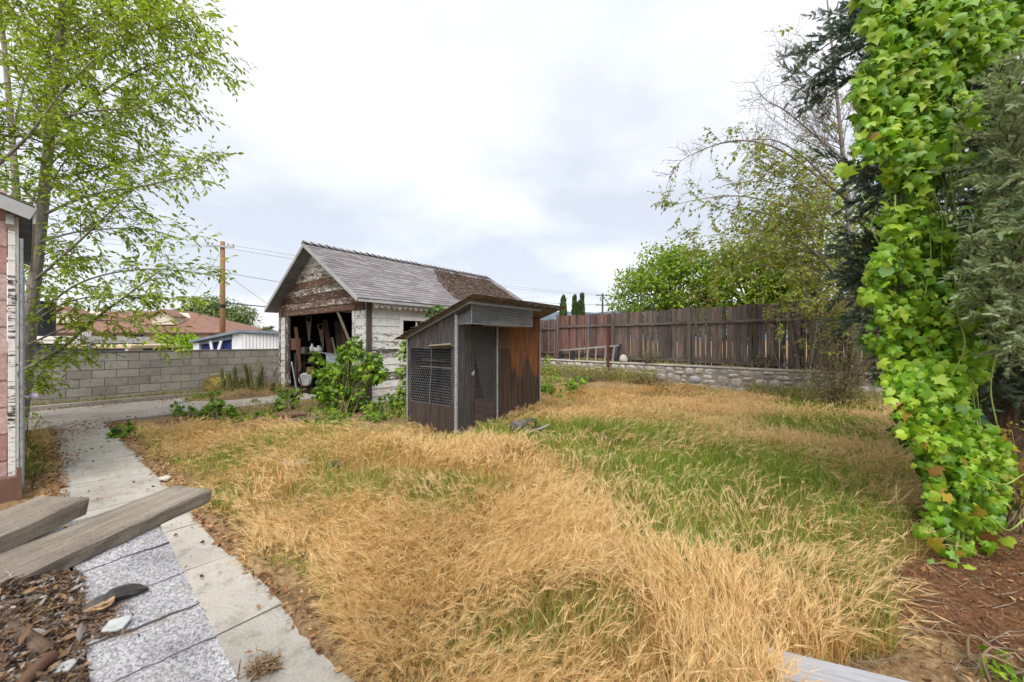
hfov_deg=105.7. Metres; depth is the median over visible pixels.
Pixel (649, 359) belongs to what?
leafy weed
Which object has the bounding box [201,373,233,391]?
golden mound
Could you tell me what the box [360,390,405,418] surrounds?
leafy weed
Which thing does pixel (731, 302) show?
leafy tree
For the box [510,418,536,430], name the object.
charred log
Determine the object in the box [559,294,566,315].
cypress tree
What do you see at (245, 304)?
overhead wire
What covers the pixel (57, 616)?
wood debris
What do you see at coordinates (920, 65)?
climbing vine
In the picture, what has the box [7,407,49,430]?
leafy weed
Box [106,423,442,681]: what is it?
soil
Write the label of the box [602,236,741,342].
leafy tree
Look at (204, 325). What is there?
stucco house
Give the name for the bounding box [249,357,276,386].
pruned shrub
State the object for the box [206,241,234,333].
utility pole
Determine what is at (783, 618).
dry grass
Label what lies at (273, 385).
column cactus
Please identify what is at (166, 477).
rock
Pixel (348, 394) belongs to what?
grape vine
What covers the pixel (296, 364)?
workbench
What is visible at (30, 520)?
plank
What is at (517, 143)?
sky
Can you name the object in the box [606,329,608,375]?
iron post
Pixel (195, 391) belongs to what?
verge grass
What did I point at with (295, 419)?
plank
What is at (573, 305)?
cypress tree
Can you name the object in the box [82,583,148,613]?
bark piece
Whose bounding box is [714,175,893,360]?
leafy tree
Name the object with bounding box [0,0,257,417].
ash tree
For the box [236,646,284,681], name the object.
straw clump
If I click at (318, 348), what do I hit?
bottle
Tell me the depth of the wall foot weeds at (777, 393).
9.87 m
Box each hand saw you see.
[306,316,311,340]
[318,324,323,347]
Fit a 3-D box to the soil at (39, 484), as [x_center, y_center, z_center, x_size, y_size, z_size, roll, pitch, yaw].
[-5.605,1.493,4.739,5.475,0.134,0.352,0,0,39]
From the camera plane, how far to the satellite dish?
41.92 m
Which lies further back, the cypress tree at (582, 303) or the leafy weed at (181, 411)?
the cypress tree at (582, 303)
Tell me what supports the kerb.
on the ground at (914, 673)
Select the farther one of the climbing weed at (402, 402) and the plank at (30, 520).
the climbing weed at (402, 402)
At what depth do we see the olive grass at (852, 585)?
3.00 m
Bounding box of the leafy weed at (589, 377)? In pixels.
[547,361,617,381]
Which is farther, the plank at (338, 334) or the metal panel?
the plank at (338, 334)
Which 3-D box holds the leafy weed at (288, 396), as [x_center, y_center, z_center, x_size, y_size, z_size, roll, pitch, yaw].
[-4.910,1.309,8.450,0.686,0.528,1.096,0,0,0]
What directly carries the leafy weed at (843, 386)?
on the ground at (914, 673)
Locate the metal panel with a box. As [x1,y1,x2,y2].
[325,354,341,368]
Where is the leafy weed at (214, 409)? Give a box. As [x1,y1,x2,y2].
[193,395,239,423]
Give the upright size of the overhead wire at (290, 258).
0.832 m
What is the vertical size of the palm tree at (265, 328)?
3.095 m
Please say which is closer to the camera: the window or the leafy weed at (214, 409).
the leafy weed at (214, 409)
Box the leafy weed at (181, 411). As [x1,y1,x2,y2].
[169,401,198,420]
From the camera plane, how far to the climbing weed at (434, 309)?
10.01 m
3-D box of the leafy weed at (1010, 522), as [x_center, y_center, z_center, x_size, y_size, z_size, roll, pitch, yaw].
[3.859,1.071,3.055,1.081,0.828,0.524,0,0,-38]
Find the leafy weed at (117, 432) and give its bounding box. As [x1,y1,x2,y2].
[105,418,136,438]
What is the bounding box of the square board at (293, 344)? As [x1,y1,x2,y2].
[291,339,300,349]
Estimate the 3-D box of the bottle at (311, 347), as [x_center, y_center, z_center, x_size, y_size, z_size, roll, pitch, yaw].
[-6.132,0.218,11.900,0.140,0.280,0.140,0,0,0]
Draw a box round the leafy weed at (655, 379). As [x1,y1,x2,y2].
[619,365,678,390]
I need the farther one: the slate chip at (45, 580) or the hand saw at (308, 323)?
the hand saw at (308, 323)
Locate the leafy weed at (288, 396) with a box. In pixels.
[268,387,302,414]
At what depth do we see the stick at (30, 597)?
0.84 m
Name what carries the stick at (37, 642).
on the wood debris
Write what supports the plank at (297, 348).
in the garage
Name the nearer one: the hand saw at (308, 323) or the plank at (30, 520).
the plank at (30, 520)
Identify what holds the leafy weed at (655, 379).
on the ground at (914, 673)
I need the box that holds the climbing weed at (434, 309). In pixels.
[425,305,444,317]
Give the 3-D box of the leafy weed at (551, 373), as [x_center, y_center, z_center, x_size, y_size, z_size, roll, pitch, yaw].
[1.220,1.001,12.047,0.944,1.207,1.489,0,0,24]
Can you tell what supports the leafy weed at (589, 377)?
on the ground at (914, 673)
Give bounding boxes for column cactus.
[219,366,232,391]
[231,363,263,389]
[259,364,264,388]
[270,382,275,390]
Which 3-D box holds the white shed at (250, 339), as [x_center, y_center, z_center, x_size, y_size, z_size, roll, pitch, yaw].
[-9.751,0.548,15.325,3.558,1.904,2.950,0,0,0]
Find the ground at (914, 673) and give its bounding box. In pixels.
[0,341,1023,681]
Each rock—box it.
[158,475,171,480]
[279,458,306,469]
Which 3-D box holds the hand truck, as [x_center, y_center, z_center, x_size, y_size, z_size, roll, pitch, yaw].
[-5.816,1.074,11.000,0.416,0.944,0.240,0,0,0]
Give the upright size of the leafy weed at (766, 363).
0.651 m
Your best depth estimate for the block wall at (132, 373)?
9.89 m
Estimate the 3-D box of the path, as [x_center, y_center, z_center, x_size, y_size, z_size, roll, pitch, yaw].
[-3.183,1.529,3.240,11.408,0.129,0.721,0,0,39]
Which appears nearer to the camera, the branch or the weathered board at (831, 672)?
the weathered board at (831, 672)
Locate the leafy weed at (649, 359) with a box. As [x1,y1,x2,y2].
[639,344,660,364]
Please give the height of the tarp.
1.517 m
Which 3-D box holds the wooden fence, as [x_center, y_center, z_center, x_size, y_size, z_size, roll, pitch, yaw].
[3.797,0.035,13.470,0.120,2.130,20.698,0,0,-44]
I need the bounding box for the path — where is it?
[50,422,354,681]
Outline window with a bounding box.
[398,317,429,364]
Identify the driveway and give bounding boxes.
[7,393,315,435]
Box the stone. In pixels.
[619,354,627,361]
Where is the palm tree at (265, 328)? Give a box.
[259,325,276,330]
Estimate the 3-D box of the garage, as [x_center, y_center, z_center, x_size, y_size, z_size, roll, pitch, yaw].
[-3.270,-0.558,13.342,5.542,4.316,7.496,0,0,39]
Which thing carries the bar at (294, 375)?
on the ground at (914, 673)
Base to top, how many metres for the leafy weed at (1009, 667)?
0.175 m
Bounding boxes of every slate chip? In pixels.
[36,577,54,585]
[51,658,76,673]
[101,615,131,632]
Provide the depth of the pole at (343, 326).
9.82 m
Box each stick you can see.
[0,593,42,605]
[0,613,55,654]
[17,650,58,681]
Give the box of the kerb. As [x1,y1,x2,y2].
[30,391,213,410]
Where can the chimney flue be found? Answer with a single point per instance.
(46, 328)
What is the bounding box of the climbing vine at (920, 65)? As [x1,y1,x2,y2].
[832,0,1023,569]
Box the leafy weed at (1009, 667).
[957,634,1023,681]
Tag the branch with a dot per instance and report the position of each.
(539, 428)
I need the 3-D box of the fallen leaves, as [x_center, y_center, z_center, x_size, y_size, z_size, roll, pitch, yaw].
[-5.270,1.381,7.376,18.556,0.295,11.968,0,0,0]
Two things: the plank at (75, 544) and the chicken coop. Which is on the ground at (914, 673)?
the chicken coop
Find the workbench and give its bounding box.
[294,352,346,388]
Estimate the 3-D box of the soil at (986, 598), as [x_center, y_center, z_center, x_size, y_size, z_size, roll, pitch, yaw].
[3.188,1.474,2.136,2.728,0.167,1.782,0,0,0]
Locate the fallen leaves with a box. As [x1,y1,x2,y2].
[13,386,1023,681]
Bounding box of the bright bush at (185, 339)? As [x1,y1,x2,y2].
[159,333,198,349]
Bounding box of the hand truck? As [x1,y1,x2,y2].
[298,362,314,393]
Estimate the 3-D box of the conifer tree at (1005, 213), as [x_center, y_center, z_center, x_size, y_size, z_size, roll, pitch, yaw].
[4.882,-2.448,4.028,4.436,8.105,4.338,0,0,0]
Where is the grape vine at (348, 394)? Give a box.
[307,335,389,415]
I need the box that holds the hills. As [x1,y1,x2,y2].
[541,306,880,340]
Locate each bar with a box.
[291,362,296,391]
[297,369,302,393]
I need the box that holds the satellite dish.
[171,301,181,311]
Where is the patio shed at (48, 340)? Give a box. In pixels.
[36,332,149,351]
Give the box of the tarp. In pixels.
[202,339,231,349]
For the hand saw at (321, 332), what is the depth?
12.00 m
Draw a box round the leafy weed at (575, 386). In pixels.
[541,374,587,397]
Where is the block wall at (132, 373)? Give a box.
[7,349,278,405]
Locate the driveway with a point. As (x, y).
(112, 412)
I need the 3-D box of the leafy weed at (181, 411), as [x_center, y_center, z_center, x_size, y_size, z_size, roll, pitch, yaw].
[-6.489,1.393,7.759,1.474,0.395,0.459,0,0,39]
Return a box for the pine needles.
[434,269,516,302]
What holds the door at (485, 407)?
in the chicken coop
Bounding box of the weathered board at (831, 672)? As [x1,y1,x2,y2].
[767,648,909,681]
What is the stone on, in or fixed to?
on the stone wall at (736, 378)
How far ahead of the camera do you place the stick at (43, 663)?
0.70 m
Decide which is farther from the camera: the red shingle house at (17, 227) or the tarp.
the tarp
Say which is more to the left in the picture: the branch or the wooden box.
the wooden box
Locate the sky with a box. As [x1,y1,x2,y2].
[0,0,1023,340]
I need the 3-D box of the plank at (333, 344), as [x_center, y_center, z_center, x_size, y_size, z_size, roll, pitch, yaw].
[-5.088,0.182,11.100,0.342,0.592,0.067,0,0,43]
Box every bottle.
[309,344,313,352]
[315,345,322,351]
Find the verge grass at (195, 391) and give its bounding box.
[30,357,833,424]
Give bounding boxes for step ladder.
[559,344,623,361]
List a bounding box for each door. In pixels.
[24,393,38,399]
[471,326,496,428]
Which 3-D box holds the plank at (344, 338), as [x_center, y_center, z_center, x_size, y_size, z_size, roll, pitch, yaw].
[-4.724,-0.170,10.900,0.376,0.866,0.138,0,0,44]
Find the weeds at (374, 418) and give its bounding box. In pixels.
[177,388,405,428]
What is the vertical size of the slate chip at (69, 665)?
0.009 m
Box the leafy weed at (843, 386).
[794,332,879,405]
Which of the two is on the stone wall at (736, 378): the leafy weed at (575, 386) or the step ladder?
the step ladder
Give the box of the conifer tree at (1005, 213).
[775,0,1023,493]
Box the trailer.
[62,344,179,352]
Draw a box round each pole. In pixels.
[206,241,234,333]
[336,311,350,340]
[596,293,608,313]
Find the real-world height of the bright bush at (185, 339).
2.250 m
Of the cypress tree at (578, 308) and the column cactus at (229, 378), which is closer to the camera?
the column cactus at (229, 378)
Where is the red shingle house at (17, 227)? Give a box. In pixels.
[0,191,38,503]
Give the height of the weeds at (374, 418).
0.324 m
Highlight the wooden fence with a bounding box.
[541,299,878,372]
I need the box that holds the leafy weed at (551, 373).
[541,354,565,386]
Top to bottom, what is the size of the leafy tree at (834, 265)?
5.255 m
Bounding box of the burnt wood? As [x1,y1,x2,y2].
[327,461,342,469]
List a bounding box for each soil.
[32,428,66,525]
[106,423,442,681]
[821,531,1023,681]
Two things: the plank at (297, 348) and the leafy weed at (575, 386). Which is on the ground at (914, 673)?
the leafy weed at (575, 386)
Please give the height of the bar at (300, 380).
0.816 m
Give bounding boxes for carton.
[306,367,312,373]
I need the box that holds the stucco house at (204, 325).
[56,306,263,343]
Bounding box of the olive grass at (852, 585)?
[24,381,983,681]
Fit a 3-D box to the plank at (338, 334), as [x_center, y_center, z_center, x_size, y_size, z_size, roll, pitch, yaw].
[-5.023,-0.067,11.300,0.412,1.056,0.189,0,0,43]
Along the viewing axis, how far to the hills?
2406.61 m
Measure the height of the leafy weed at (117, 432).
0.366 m
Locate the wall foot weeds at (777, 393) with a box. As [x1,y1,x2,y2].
[541,361,898,407]
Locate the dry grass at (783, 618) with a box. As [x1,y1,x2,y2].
[25,380,961,681]
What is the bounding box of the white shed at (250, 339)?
[189,330,278,350]
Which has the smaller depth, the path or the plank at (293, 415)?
the path
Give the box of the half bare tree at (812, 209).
[647,0,888,393]
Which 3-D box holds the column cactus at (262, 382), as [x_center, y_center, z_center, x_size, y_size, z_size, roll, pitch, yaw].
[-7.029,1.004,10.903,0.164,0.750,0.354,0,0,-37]
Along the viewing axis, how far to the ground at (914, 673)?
3.19 m
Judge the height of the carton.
0.282 m
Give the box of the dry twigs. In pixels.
[175,408,1023,681]
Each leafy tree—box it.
[166,293,262,326]
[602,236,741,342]
[690,240,829,359]
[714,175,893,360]
[819,223,953,335]
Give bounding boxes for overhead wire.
[225,302,265,306]
[227,248,589,294]
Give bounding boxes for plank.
[0,485,211,590]
[0,496,88,552]
[253,413,310,419]
[272,416,317,421]
[294,327,300,371]
[323,319,332,353]
[331,337,336,353]
[334,321,341,346]
[339,320,348,349]
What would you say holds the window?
in the garage
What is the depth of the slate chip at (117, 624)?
0.81 m
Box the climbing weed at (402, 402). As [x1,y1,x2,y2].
[394,340,405,409]
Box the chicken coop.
[394,294,565,435]
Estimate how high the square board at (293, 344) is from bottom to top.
0.341 m
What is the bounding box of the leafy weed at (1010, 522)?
[992,420,1023,538]
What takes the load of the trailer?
on the ground at (914, 673)
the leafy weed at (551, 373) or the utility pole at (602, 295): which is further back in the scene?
the utility pole at (602, 295)
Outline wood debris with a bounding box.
[0,566,140,681]
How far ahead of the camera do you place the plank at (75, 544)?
1.06 m
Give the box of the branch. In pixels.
[525,423,549,432]
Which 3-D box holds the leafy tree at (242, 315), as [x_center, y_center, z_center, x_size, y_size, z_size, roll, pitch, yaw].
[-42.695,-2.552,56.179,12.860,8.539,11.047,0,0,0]
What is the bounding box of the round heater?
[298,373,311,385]
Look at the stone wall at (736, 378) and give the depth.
10.74 m
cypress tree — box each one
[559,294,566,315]
[571,294,577,315]
[576,301,581,314]
[579,292,584,324]
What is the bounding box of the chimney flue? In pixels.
[37,294,55,335]
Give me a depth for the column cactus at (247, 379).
10.64 m
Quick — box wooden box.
[300,346,308,352]
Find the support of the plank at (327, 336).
on the workbench
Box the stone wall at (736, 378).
[541,358,903,403]
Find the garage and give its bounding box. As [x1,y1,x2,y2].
[264,240,524,403]
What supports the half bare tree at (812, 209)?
on the ground at (914, 673)
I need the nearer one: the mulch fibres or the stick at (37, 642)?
the stick at (37, 642)
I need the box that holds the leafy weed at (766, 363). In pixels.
[746,350,775,367]
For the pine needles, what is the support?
on the garage
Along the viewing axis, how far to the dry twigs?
1.89 m
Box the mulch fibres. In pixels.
[793,515,1023,681]
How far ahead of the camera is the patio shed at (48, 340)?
12.80 m

